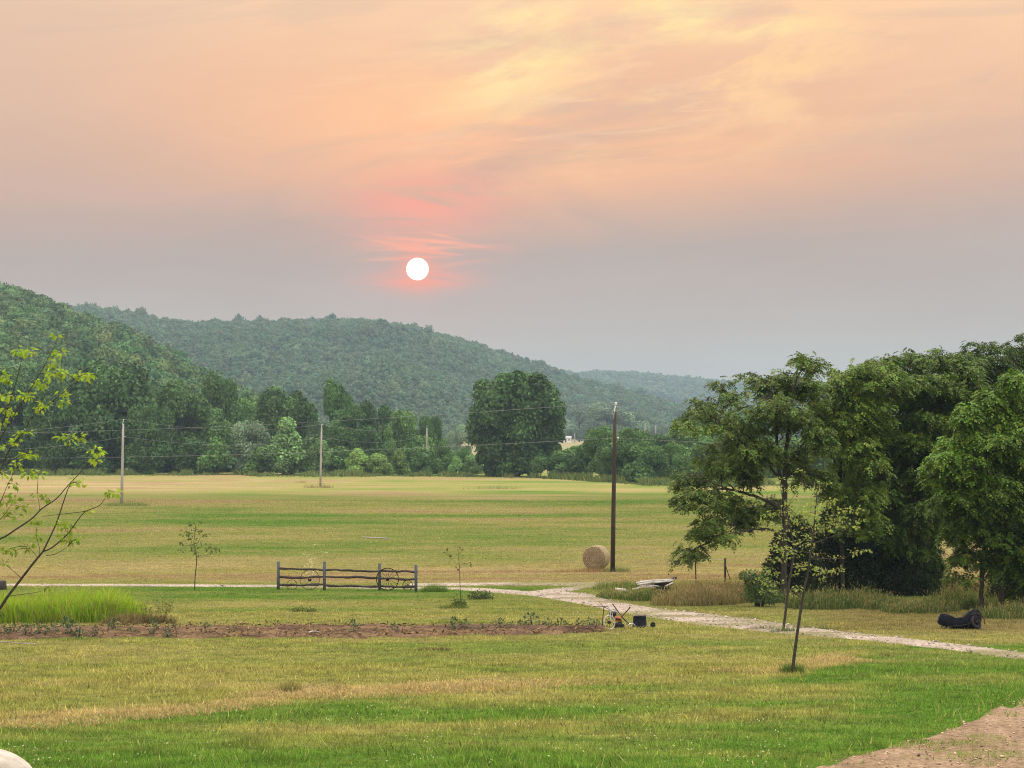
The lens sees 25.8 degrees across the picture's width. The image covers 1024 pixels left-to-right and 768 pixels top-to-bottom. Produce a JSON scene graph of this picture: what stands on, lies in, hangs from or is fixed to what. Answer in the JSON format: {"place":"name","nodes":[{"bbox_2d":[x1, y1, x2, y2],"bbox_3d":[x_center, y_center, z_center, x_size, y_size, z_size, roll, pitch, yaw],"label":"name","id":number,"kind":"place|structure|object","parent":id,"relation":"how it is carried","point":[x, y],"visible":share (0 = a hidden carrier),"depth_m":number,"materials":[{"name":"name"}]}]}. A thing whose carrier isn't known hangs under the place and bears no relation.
{"place":"outdoors","nodes":[
{"label":"outdoors","id":0,"kind":"place"},
{"bbox_2d":[0,580,150,623],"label":"tall grass","id":1,"kind":"structure","parent":0,"point":[82,607],"depth_m":89.85,"materials":[{"name":"plant"}]},
{"bbox_2d":[0,655,871,731],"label":"dry grass","id":2,"kind":"structure","parent":0,"point":[461,686],"depth_m":53.46,"materials":[{"name":"plant"}]},
{"bbox_2d":[0,337,1023,767],"bbox_3d":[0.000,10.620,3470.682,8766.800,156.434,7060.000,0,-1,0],"label":"ground","id":3,"kind":"structure","parent":0,"point":[160,487],"depth_m":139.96,"materials":[{"name":"plant"}]},
{"bbox_2d":[0,749,31,767],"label":"boulder","id":4,"kind":"object","parent":3,"relation":"on","point":[8,759],"visible":1,"depth_m":35.60,"materials":[{"name":"stone"}]},
{"bbox_2d":[0,366,39,470],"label":"tree","id":5,"kind":"object","parent":3,"relation":"on","point":[26,444],"visible":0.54,"depth_m":520.67,"materials":[{"name":"green plant"}]},
{"bbox_2d":[15,360,66,396],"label":"tree","id":6,"kind":"object","parent":3,"relation":"on","point":[30,374],"visible":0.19,"depth_m":645.18,"materials":[{"name":"green plant"}]},
{"bbox_2d":[22,385,79,473],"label":"tree","id":7,"kind":"object","parent":3,"relation":"on","point":[54,417],"visible":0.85,"depth_m":501.89,"materials":[{"name":"green plant"}]},
{"bbox_2d":[0,333,122,609],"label":"sapling","id":8,"kind":"object","parent":3,"relation":"on","point":[23,353],"visible":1,"depth_m":49.94,"materials":[{"name":"green plant"}]},
{"bbox_2d":[67,439,113,473],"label":"bush","id":9,"kind":"object","parent":3,"relation":"on","point":[80,458],"visible":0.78,"depth_m":499.30,"materials":[{"name":"green plant"}]},
{"bbox_2d":[54,359,159,470],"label":"tree","id":10,"kind":"object","parent":3,"relation":"on","point":[107,394],"visible":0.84,"depth_m":505.73,"materials":[{"name":"green plant"}]},
{"bbox_2d":[120,419,124,503],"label":"utility pole","id":11,"kind":"object","parent":3,"relation":"on","point":[122,470],"visible":0.93,"depth_m":280.74,"materials":[{"name":"grey wood"}]},
{"bbox_2d":[103,498,150,505],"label":"grass tuft","id":12,"kind":"object","parent":3,"relation":"on","point":[127,504],"visible":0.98,"depth_m":272.83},
{"bbox_2d":[97,609,177,624],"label":"dry weeds","id":13,"kind":"object","parent":3,"relation":"on","point":[132,620],"visible":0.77,"depth_m":88.59,"materials":[{"name":"green plant"}]},
{"bbox_2d":[124,443,156,473],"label":"bush","id":14,"kind":"object","parent":3,"relation":"on","point":[129,459],"visible":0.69,"depth_m":497.39,"materials":[{"name":"green plant"}]},
{"bbox_2d":[125,404,175,473],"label":"tree","id":15,"kind":"object","parent":3,"relation":"on","point":[151,448],"visible":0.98,"depth_m":496.76,"materials":[{"name":"green plant"}]},
{"bbox_2d":[146,382,161,405],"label":"tree","id":16,"kind":"object","parent":3,"relation":"on","point":[154,388],"visible":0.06,"depth_m":656.54,"materials":[{"name":"green plant"}]},
{"bbox_2d":[147,590,175,623],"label":"weed stalks","id":17,"kind":"object","parent":3,"relation":"on","point":[163,618],"visible":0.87,"depth_m":88.56,"materials":[{"name":"green plant"}]},
{"bbox_2d":[0,281,323,441],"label":"hillside forest","id":18,"kind":"object","parent":3,"relation":"on","point":[29,318],"visible":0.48,"depth_m":912.87,"materials":[{"name":"plant"}]},
{"bbox_2d":[152,380,211,471],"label":"tree","id":19,"kind":"object","parent":3,"relation":"on","point":[190,413],"visible":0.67,"depth_m":517.64,"materials":[{"name":"green plant"}]},
{"bbox_2d":[172,438,208,473],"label":"bush","id":20,"kind":"object","parent":3,"relation":"on","point":[189,453],"visible":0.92,"depth_m":493.97,"materials":[{"name":"green plant"}]},
{"bbox_2d":[177,521,221,589],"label":"sapling","id":21,"kind":"object","parent":3,"relation":"on","point":[189,533],"visible":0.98,"depth_m":119.06,"materials":[{"name":"green plant"}]},
{"bbox_2d":[194,426,230,473],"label":"tree","id":22,"kind":"object","parent":3,"relation":"on","point":[215,451],"visible":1,"depth_m":491.84,"materials":[{"name":"green plant"}]},
{"bbox_2d":[196,370,245,454],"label":"tree","id":23,"kind":"object","parent":3,"relation":"on","point":[222,401],"visible":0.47,"depth_m":540.33,"materials":[{"name":"green plant"}]},
{"bbox_2d":[230,420,270,469],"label":"tree","id":24,"kind":"object","parent":3,"relation":"on","point":[247,437],"visible":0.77,"depth_m":494.88,"materials":[{"name":"green plant"}]},
{"bbox_2d":[237,397,267,427],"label":"tree","id":25,"kind":"object","parent":3,"relation":"on","point":[249,408],"visible":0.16,"depth_m":557.29,"materials":[{"name":"green plant"}]},
{"bbox_2d":[241,446,276,473],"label":"bush","id":26,"kind":"object","parent":3,"relation":"on","point":[260,460],"visible":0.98,"depth_m":487.78,"materials":[{"name":"green plant"}]},
{"bbox_2d":[253,386,319,450],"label":"tree","id":27,"kind":"object","parent":3,"relation":"on","point":[273,407],"visible":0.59,"depth_m":531.45,"materials":[{"name":"green plant"}]},
{"bbox_2d":[274,678,301,692],"bbox_3d":[-5.443,7.316,54.528,0.770,0.449,0.797,0,-1,0],"label":"grass tuft","id":28,"kind":"object","parent":3,"relation":"on","point":[296,687],"visible":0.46,"depth_m":54.47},
{"bbox_2d":[267,417,309,474],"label":"tree","id":29,"kind":"object","parent":3,"relation":"on","point":[288,457],"visible":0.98,"depth_m":489.87,"materials":[{"name":"green plant"}]},
{"bbox_2d":[0,624,604,639],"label":"garden bed","id":30,"kind":"object","parent":3,"relation":"on","point":[20,635],"visible":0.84,"depth_m":81.43,"materials":[{"name":"soil"}]},
{"bbox_2d":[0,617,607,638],"bbox_3d":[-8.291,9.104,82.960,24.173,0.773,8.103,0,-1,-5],"label":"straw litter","id":31,"kind":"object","parent":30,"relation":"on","point":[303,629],"visible":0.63,"depth_m":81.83,"materials":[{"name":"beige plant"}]},
{"bbox_2d":[301,402,320,438],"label":"tree","id":32,"kind":"object","parent":3,"relation":"on","point":[313,429],"visible":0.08,"depth_m":656.33,"materials":[{"name":"green plant"}]},
{"bbox_2d":[307,439,332,473],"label":"bush","id":33,"kind":"object","parent":3,"relation":"on","point":[314,457],"visible":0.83,"depth_m":489.08,"materials":[{"name":"green plant"}]},
{"bbox_2d":[319,424,321,485],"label":"utility pole","id":34,"kind":"object","parent":3,"relation":"on","point":[320,479],"visible":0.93,"depth_m":379.06,"materials":[{"name":"grey wood"}]},
{"bbox_2d":[318,378,356,446],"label":"tree","id":35,"kind":"object","parent":3,"relation":"on","point":[335,397],"visible":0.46,"depth_m":528.11,"materials":[{"name":"green plant"}]},
{"bbox_2d":[327,446,350,471],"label":"bush","id":36,"kind":"object","parent":3,"relation":"on","point":[340,454],"visible":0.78,"depth_m":490.68,"materials":[{"name":"green plant"}]},
{"bbox_2d":[277,561,417,591],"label":"rail fence","id":37,"kind":"object","parent":3,"relation":"on","point":[379,578],"visible":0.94,"depth_m":119.02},
{"bbox_2d":[326,404,382,457],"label":"tree","id":38,"kind":"object","parent":3,"relation":"on","point":[367,442],"visible":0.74,"depth_m":511.14,"materials":[{"name":"green plant"}]},
{"bbox_2d":[344,448,373,473],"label":"bush","id":39,"kind":"object","parent":3,"relation":"on","point":[357,460],"visible":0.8,"depth_m":485.81,"materials":[{"name":"green plant"}]},
{"bbox_2d":[358,399,391,447],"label":"tree","id":40,"kind":"object","parent":3,"relation":"on","point":[370,411],"visible":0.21,"depth_m":520.55,"materials":[{"name":"green plant"}]},
{"bbox_2d":[365,453,394,474],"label":"bush","id":41,"kind":"object","parent":3,"relation":"on","point":[379,463],"visible":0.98,"depth_m":484.17,"materials":[{"name":"green plant"}]},
{"bbox_2d":[379,428,396,473],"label":"tree","id":42,"kind":"object","parent":3,"relation":"on","point":[388,446],"visible":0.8,"depth_m":501.97,"materials":[{"name":"green plant"}]},
{"bbox_2d":[8,703,785,762],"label":"clover flowers","id":43,"kind":"object","parent":3,"relation":"on","point":[472,730],"visible":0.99,"depth_m":41.92,"materials":[{"name":"white plant"}]},
{"bbox_2d":[390,449,411,474],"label":"bush","id":44,"kind":"object","parent":3,"relation":"on","point":[400,462],"visible":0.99,"depth_m":487.86,"materials":[{"name":"green plant"}]},
{"bbox_2d":[383,409,434,461],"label":"tree","id":45,"kind":"object","parent":3,"relation":"on","point":[401,422],"visible":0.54,"depth_m":512.39,"materials":[{"name":"green plant"}]},
{"bbox_2d":[409,446,432,473],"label":"bush","id":46,"kind":"object","parent":3,"relation":"on","point":[421,460],"visible":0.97,"depth_m":496.18,"materials":[{"name":"green plant"}]},
{"bbox_2d":[418,414,442,456],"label":"tree","id":47,"kind":"object","parent":3,"relation":"on","point":[433,425],"visible":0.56,"depth_m":518.26,"materials":[{"name":"green plant"}]},
{"bbox_2d":[65,301,803,438],"bbox_3d":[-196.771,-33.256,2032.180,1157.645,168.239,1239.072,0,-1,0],"label":"ridge forest","id":48,"kind":"object","parent":3,"relation":"on","point":[411,367],"visible":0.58,"depth_m":2155.56,"materials":[{"name":"plant"}]},
{"bbox_2d":[420,582,450,591],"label":"grass tuft","id":49,"kind":"object","parent":3,"relation":"on","point":[437,588],"visible":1,"depth_m":117.51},
{"bbox_2d":[431,439,452,473],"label":"bush","id":50,"kind":"object","parent":3,"relation":"on","point":[441,458],"visible":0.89,"depth_m":498.68,"materials":[{"name":"green plant"}]},
{"bbox_2d":[447,451,461,472],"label":"bush","id":51,"kind":"object","parent":3,"relation":"on","point":[455,465],"visible":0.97,"depth_m":492.88,"materials":[{"name":"green plant"}]},
{"bbox_2d":[443,424,471,452],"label":"tree","id":52,"kind":"object","parent":3,"relation":"on","point":[457,436],"visible":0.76,"depth_m":756.78,"materials":[{"name":"green plant"}]},
{"bbox_2d":[458,447,472,473],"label":"bush","id":53,"kind":"object","parent":3,"relation":"on","point":[464,452],"visible":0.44,"depth_m":506.15,"materials":[{"name":"green plant"}]},
{"bbox_2d":[462,454,483,473],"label":"bush","id":54,"kind":"object","parent":3,"relation":"on","point":[470,464],"visible":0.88,"depth_m":498.38,"materials":[{"name":"green plant"}]},
{"bbox_2d":[467,588,493,599],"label":"weed clump","id":55,"kind":"object","parent":3,"relation":"on","point":[482,595],"visible":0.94,"depth_m":109.55,"materials":[{"name":"green plant"}]},
{"bbox_2d":[0,430,1000,477],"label":"woodland understorey","id":56,"kind":"object","parent":3,"relation":"on","point":[230,465],"visible":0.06,"depth_m":517.91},
{"bbox_2d":[0,467,1004,486],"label":"edge weeds","id":57,"kind":"object","parent":3,"relation":"on","point":[647,481],"visible":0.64,"depth_m":469.51,"materials":[{"name":"green plant"}]},
{"bbox_2d":[7,582,1023,658],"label":"gravel lane","id":58,"kind":"structure","parent":3,"relation":"on","point":[567,596],"depth_m":97.93,"materials":[{"name":"gravel"}]},
{"bbox_2d":[19,582,1023,767],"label":"loose stones","id":59,"kind":"object","parent":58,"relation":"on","point":[918,754],"visible":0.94,"depth_m":80.56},
{"bbox_2d":[465,370,566,475],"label":"tree","id":60,"kind":"object","parent":3,"relation":"on","point":[538,425],"visible":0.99,"depth_m":463.45,"materials":[{"name":"green plant"}]},
{"bbox_2d":[528,456,546,476],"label":"bush","id":61,"kind":"object","parent":3,"relation":"on","point":[536,464],"visible":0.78,"depth_m":461.51,"materials":[{"name":"green plant"}]},
{"bbox_2d":[543,450,582,476],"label":"bush","id":62,"kind":"object","parent":3,"relation":"on","point":[556,461],"visible":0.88,"depth_m":450.00,"materials":[{"name":"green plant"}]},
{"bbox_2d":[567,444,594,473],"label":"bush","id":63,"kind":"object","parent":3,"relation":"on","point":[578,459],"visible":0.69,"depth_m":446.68,"materials":[{"name":"green plant"}]},
{"bbox_2d":[562,407,602,441],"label":"tree","id":64,"kind":"object","parent":3,"relation":"on","point":[572,426],"visible":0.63,"depth_m":1477.20,"materials":[{"name":"green plant"}]},
{"bbox_2d":[583,545,609,569],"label":"hay bale","id":65,"kind":"object","parent":3,"relation":"on","point":[594,557],"visible":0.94,"depth_m":142.21,"materials":[{"name":"beige plant"}]},
{"bbox_2d":[582,425,612,475],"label":"tree","id":66,"kind":"object","parent":3,"relation":"on","point":[595,436],"visible":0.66,"depth_m":437.94,"materials":[{"name":"green plant"}]},
{"bbox_2d":[593,602,614,629],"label":"wheel cultivator","id":67,"kind":"object","parent":3,"relation":"on","point":[608,622],"visible":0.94,"depth_m":84.54,"materials":[{"name":"metal"}]},
{"bbox_2d":[579,402,633,437],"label":"tree","id":68,"kind":"object","parent":3,"relation":"on","point":[600,412],"visible":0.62,"depth_m":1444.55,"materials":[{"name":"green plant"}]},
{"bbox_2d":[595,442,624,475],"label":"tree","id":69,"kind":"object","parent":3,"relation":"on","point":[604,453],"visible":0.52,"depth_m":426.75,"materials":[{"name":"green plant"}]},
{"bbox_2d":[610,402,618,571],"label":"utility pole","id":70,"kind":"object","parent":3,"relation":"on","point":[613,522],"visible":0.93,"depth_m":139.85,"materials":[{"name":"brown wood"}]},
{"bbox_2d":[31,402,613,432],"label":"power line","id":71,"kind":"object","parent":70,"relation":"attached to","point":[325,421],"visible":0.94,"depth_m":158.70,"materials":[{"name":"metal"}]},
{"bbox_2d":[98,438,606,457],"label":"power line","id":72,"kind":"object","parent":70,"relation":"attached to","point":[358,450],"visible":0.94,"depth_m":155.87,"materials":[{"name":"metal"}]},
{"bbox_2d":[609,604,635,627],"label":"garden tiller","id":73,"kind":"object","parent":3,"relation":"on","point":[618,620],"visible":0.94,"depth_m":85.55,"materials":[{"name":"metal"}]},
{"bbox_2d":[611,411,650,432],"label":"tree","id":74,"kind":"object","parent":3,"relation":"on","point":[639,421],"visible":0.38,"depth_m":1492.94,"materials":[{"name":"green plant"}]},
{"bbox_2d":[612,426,652,464],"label":"tree","id":75,"kind":"object","parent":3,"relation":"on","point":[625,444],"visible":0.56,"depth_m":417.87,"materials":[{"name":"green plant"}]},
{"bbox_2d":[592,578,677,600],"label":"shore weeds","id":76,"kind":"object","parent":3,"relation":"on","point":[642,595],"visible":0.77,"depth_m":109.94,"materials":[{"name":"green plant"}]},
{"bbox_2d":[632,615,646,627],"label":"planter tub","id":77,"kind":"object","parent":3,"relation":"on","point":[639,621],"visible":0.91,"depth_m":86.10,"materials":[{"name":"black plastic"}]},
{"bbox_2d":[621,440,662,481],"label":"bush","id":78,"kind":"object","parent":3,"relation":"on","point":[635,451],"visible":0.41,"depth_m":410.80,"materials":[{"name":"green plant"}]},
{"bbox_2d":[632,445,668,482],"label":"bush","id":79,"kind":"object","parent":3,"relation":"on","point":[652,462],"visible":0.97,"depth_m":403.82,"materials":[{"name":"green plant"}]},
{"bbox_2d":[646,417,670,440],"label":"tree","id":80,"kind":"object","parent":3,"relation":"on","point":[661,429],"visible":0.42,"depth_m":1552.58,"materials":[{"name":"green plant"}]},
{"bbox_2d":[651,434,673,454],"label":"tree","id":81,"kind":"object","parent":3,"relation":"on","point":[658,439],"visible":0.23,"depth_m":426.84,"materials":[{"name":"green plant"}]},
{"bbox_2d":[658,441,690,480],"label":"tree","id":82,"kind":"object","parent":3,"relation":"on","point":[678,458],"visible":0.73,"depth_m":408.22,"materials":[{"name":"green plant"}]},
{"bbox_2d":[665,424,708,469],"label":"tree","id":83,"kind":"object","parent":3,"relation":"on","point":[691,440],"visible":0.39,"depth_m":436.87,"materials":[{"name":"green plant"}]},
{"bbox_2d":[672,410,724,441],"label":"tree","id":84,"kind":"object","parent":3,"relation":"on","point":[683,415],"visible":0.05,"depth_m":447.08,"materials":[{"name":"green plant"}]},
{"bbox_2d":[565,369,840,410],"bbox_3d":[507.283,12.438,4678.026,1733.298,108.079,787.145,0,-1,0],"label":"ridge forest","id":85,"kind":"object","parent":3,"relation":"on","point":[681,389],"visible":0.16,"depth_m":4594.16,"materials":[{"name":"green plant"}]},
{"bbox_2d":[683,437,722,477],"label":"bush","id":86,"kind":"object","parent":3,"relation":"on","point":[701,454],"visible":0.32,"depth_m":416.66,"materials":[{"name":"green plant"}]},
{"bbox_2d":[665,350,847,598],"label":"tree","id":87,"kind":"object","parent":3,"relation":"on","point":[744,462],"visible":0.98,"depth_m":107.07,"materials":[{"name":"green plant"}]},
{"bbox_2d":[737,569,782,606],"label":"leafy shrub","id":88,"kind":"object","parent":3,"relation":"on","point":[754,592],"visible":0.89,"depth_m":102.30,"materials":[{"name":"green plant"}]},
{"bbox_2d":[750,468,832,627],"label":"sapling","id":89,"kind":"object","parent":3,"relation":"on","point":[789,579],"visible":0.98,"depth_m":83.74,"materials":[{"name":"green plant"}]},
{"bbox_2d":[777,660,806,672],"bbox_3d":[7.691,7.757,61.709,0.909,0.431,0.853,1,-2,-33],"label":"grass tuft","id":90,"kind":"object","parent":3,"relation":"on","point":[785,668],"visible":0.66,"depth_m":61.63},
{"bbox_2d":[758,514,829,597],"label":"cedar bush","id":91,"kind":"object","parent":3,"relation":"on","point":[796,580],"visible":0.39,"depth_m":110.56,"materials":[{"name":"green plant"}]},
{"bbox_2d":[778,435,814,477],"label":"tree","id":92,"kind":"object","parent":3,"relation":"on","point":[794,441],"visible":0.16,"depth_m":427.43,"materials":[{"name":"green plant"}]},
{"bbox_2d":[771,487,872,671],"bbox_3d":[8.496,5.412,61.515,2.754,5.203,1.349,0,-1,0],"label":"sapling","id":93,"kind":"object","parent":3,"relation":"on","point":[803,592],"visible":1,"depth_m":61.53,"materials":[{"name":"green plant"}]},
{"bbox_2d":[810,449,843,472],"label":"bush","id":94,"kind":"object","parent":3,"relation":"on","point":[815,466],"visible":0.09,"depth_m":423.16,"materials":[{"name":"green plant"}]},
{"bbox_2d":[803,506,889,593],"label":"cedar bush","id":95,"kind":"object","parent":3,"relation":"on","point":[860,563],"visible":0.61,"depth_m":113.17,"materials":[{"name":"green plant"}]},
{"bbox_2d":[798,358,926,591],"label":"tree","id":96,"kind":"object","parent":3,"relation":"on","point":[858,431],"visible":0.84,"depth_m":110.38,"materials":[{"name":"green plant"}]},
{"bbox_2d":[727,579,1023,619],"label":"shade weeds","id":97,"kind":"object","parent":3,"relation":"on","point":[945,602],"visible":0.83,"depth_m":100.19,"materials":[{"name":"green plant"}]},
{"bbox_2d":[810,345,993,587],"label":"tree","id":98,"kind":"object","parent":3,"relation":"on","point":[923,426],"visible":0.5,"depth_m":113.69,"materials":[{"name":"green plant"}]},
{"bbox_2d":[875,563,943,595],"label":"dark shrub","id":99,"kind":"object","parent":3,"relation":"on","point":[915,580],"visible":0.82,"depth_m":112.98,"materials":[{"name":"green plant"}]},
{"bbox_2d":[816,700,1023,767],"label":"dirt drive","id":100,"kind":"structure","parent":3,"relation":"on","point":[901,760],"depth_m":40.86,"materials":[{"name":"gravel"}]},
{"bbox_2d":[937,609,984,628],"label":"wheelbarrow","id":101,"kind":"object","parent":3,"relation":"on","point":[971,619],"visible":1,"depth_m":85.13,"materials":[{"name":"black plastic"}]},
{"bbox_2d":[915,368,1023,610],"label":"tree","id":102,"kind":"object","parent":3,"relation":"on","point":[981,508],"visible":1,"depth_m":96.29,"materials":[{"name":"green plant"}]},
{"bbox_2d":[950,333,1023,583],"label":"tree","id":103,"kind":"object","parent":3,"relation":"on","point":[995,370],"visible":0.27,"depth_m":120.26,"materials":[{"name":"green plant"}]},
{"bbox_2d":[984,567,1023,596],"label":"dark shrub","id":104,"kind":"object","parent":3,"relation":"on","point":[994,587],"visible":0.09,"depth_m":111.19,"materials":[{"name":"green plant"}]},
{"bbox_2d":[0,0,1023,383],"label":"sky","id":105,"kind":"structure","parent":0,"point":[708,189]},
{"bbox_2d":[650,575,755,606],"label":"seedhead grass","id":106,"kind":"structure","parent":0,"point":[701,593],"depth_m":104.36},
{"bbox_2d":[729,568,997,593],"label":"tall grass","id":107,"kind":"structure","parent":0,"point":[977,581],"depth_m":115.83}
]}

